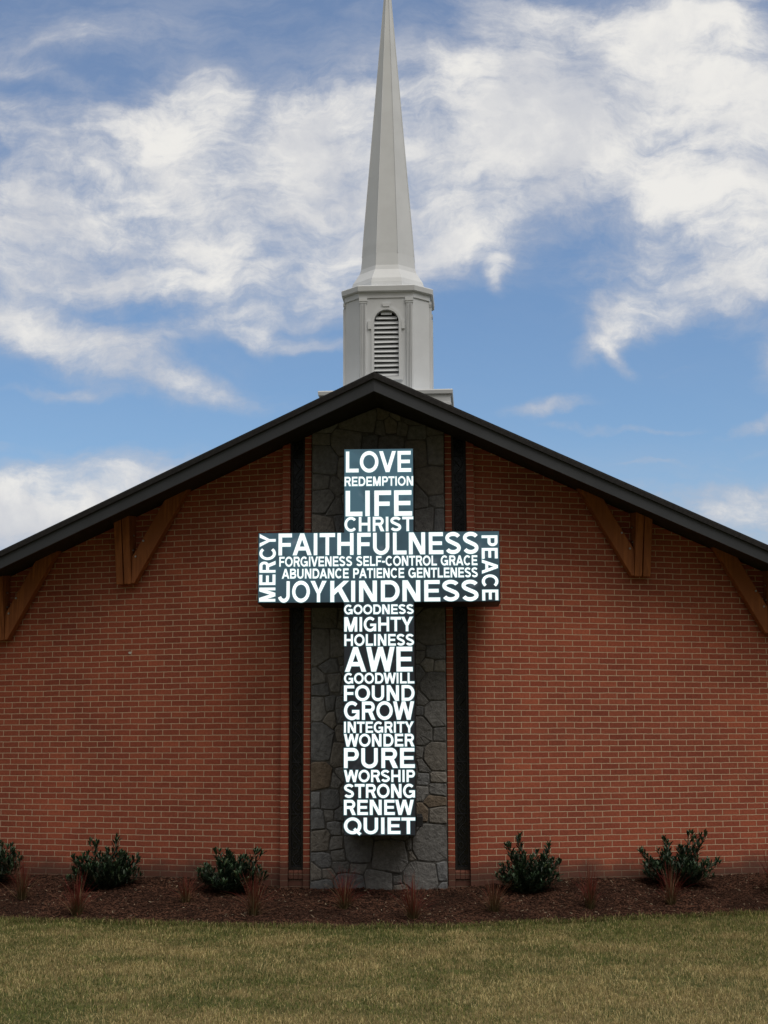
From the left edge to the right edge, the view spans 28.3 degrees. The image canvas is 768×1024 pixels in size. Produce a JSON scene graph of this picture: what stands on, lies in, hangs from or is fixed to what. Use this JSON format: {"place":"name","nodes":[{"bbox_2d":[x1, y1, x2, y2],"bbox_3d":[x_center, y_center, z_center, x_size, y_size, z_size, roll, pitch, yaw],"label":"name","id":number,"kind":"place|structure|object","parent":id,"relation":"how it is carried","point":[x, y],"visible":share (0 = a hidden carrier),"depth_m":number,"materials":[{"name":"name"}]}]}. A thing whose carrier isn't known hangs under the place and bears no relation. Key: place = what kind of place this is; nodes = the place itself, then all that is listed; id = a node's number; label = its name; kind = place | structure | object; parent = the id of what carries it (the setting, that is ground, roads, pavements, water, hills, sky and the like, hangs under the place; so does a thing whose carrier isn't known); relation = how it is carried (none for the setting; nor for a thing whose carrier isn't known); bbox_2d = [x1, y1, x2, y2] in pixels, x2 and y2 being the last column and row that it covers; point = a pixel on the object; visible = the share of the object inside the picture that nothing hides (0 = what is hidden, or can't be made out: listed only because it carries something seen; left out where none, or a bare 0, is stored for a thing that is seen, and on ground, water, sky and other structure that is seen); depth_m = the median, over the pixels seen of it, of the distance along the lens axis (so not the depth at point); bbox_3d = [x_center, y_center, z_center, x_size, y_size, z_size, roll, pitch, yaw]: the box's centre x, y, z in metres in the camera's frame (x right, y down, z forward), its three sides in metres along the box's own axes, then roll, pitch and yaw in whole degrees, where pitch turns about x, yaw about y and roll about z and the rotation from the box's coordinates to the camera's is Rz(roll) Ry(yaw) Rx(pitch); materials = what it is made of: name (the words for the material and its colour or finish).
{"place":"outdoors","nodes":[
{"label":"outdoors","id":0,"kind":"place"},
{"bbox_2d":[0,908,767,1023],"bbox_3d":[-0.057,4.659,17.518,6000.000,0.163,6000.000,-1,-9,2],"label":"lawn ground","id":1,"kind":"structure","parent":0,"point":[399,984],"depth_m":12.94,"materials":[{"name":"plant"}]},
{"bbox_2d":[0,0,767,889],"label":"church building","id":2,"kind":"structure","parent":1,"relation":"on","point":[592,688],"depth_m":18.36,"materials":[{"name":"red brick"}]},
{"bbox_2d":[288,439,304,887],"bbox_3d":[-1.027,2.037,18.072,0.172,5.904,0.170,-1,-9,2],"label":"window","id":3,"kind":"structure","parent":2,"relation":"in","point":[296,736],"depth_m":18.02,"materials":[{"name":"black glass"}]},
{"bbox_2d":[258,448,499,835],"bbox_3d":[-0.046,1.485,17.602,2.766,4.386,0.672,-1,-9,2],"label":"illuminated cross","id":4,"kind":"object","parent":2,"relation":"attached to","point":[379,569],"visible":1,"depth_m":17.36,"materials":[{"name":"white plastic"}]},
{"bbox_2d":[451,437,469,887],"bbox_3d":[0.907,2.019,17.994,0.172,5.904,0.170,-1,-9,2],"label":"window","id":5,"kind":"structure","parent":2,"relation":"in","point":[458,452],"depth_m":17.94,"materials":[{"name":"black glass"}]},
{"bbox_2d":[0,872,767,928],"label":"mulch bed","id":6,"kind":"object","parent":1,"relation":"on","point":[382,907],"visible":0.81,"depth_m":17.06,"materials":[{"name":"brown wood"}]},
{"bbox_2d":[0,839,25,880],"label":"shrub","id":7,"kind":"object","parent":6,"relation":"on","point":[7,860],"visible":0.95,"depth_m":18.19,"materials":[{"name":"green plant"}]},
{"bbox_2d":[2,854,57,899],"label":"ornamental grass","id":8,"kind":"object","parent":6,"relation":"on","point":[22,893],"depth_m":17.48,"materials":[{"name":"brown plant"}]},
{"bbox_2d":[49,871,107,916],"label":"ornamental grass","id":9,"kind":"object","parent":6,"relation":"on","point":[76,910],"depth_m":16.71,"materials":[{"name":"brown plant"}]},
{"bbox_2d":[64,833,142,889],"bbox_3d":[-3.291,4.092,17.852,0.984,0.675,0.698,-1,-9,2],"label":"shrub","id":10,"kind":"object","parent":6,"relation":"on","point":[107,872],"visible":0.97,"depth_m":17.74,"materials":[{"name":"green plant"}]},
{"bbox_2d":[164,871,224,902],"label":"ornamental grass","id":11,"kind":"object","parent":6,"relation":"on","point":[185,893],"depth_m":16.95,"materials":[{"name":"brown plant"}]},
{"bbox_2d":[193,846,268,893],"bbox_3d":[-1.741,4.084,17.405,0.904,0.543,0.632,-1,-9,2],"label":"shrub","id":12,"kind":"object","parent":6,"relation":"on","point":[229,868],"visible":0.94,"depth_m":17.32,"materials":[{"name":"green plant"}]},
{"bbox_2d":[223,871,281,915],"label":"ornamental grass","id":13,"kind":"object","parent":6,"relation":"on","point":[254,902],"depth_m":16.42,"materials":[{"name":"brown plant"}]},
{"bbox_2d":[317,866,366,909],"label":"ornamental grass","id":14,"kind":"object","parent":6,"relation":"on","point":[343,902],"depth_m":16.66,"materials":[{"name":"brown plant"}]},
{"bbox_2d":[389,873,448,919],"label":"ornamental grass","id":15,"kind":"object","parent":6,"relation":"on","point":[412,911],"depth_m":16.21,"materials":[{"name":"brown plant"}]},
{"bbox_2d":[462,873,525,912],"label":"ornamental grass","id":16,"kind":"object","parent":6,"relation":"on","point":[494,902],"depth_m":16.51,"materials":[{"name":"brown plant"}]},
{"bbox_2d":[492,831,563,893],"bbox_3d":[1.628,3.988,17.338,0.860,0.707,0.628,-1,-9,2],"label":"shrub","id":17,"kind":"object","parent":6,"relation":"on","point":[525,875],"visible":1,"depth_m":17.23,"materials":[{"name":"green plant"}]},
{"bbox_2d":[572,860,605,909],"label":"ornamental grass","id":18,"kind":"object","parent":6,"relation":"on","point":[590,902],"depth_m":16.79,"materials":[{"name":"brown plant"}]},
{"bbox_2d":[652,860,688,905],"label":"ornamental grass","id":19,"kind":"object","parent":6,"relation":"on","point":[671,896],"depth_m":17.15,"materials":[{"name":"brown plant"}]},
{"bbox_2d":[636,829,724,885],"bbox_3d":[3.471,4.043,17.840,1.073,0.664,0.672,-1,-9,2],"label":"shrub","id":20,"kind":"object","parent":6,"relation":"on","point":[691,869],"visible":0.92,"depth_m":17.76,"materials":[{"name":"green plant"}]},
{"bbox_2d":[752,845,767,887],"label":"ornamental grass","id":21,"kind":"object","parent":6,"relation":"on","point":[764,869],"depth_m":17.76,"materials":[{"name":"brown plant"}]},
{"bbox_2d":[0,0,767,549],"label":"sky","id":22,"kind":"structure","parent":0,"point":[184,183],"materials":[{"name":"blue"}]}
]}

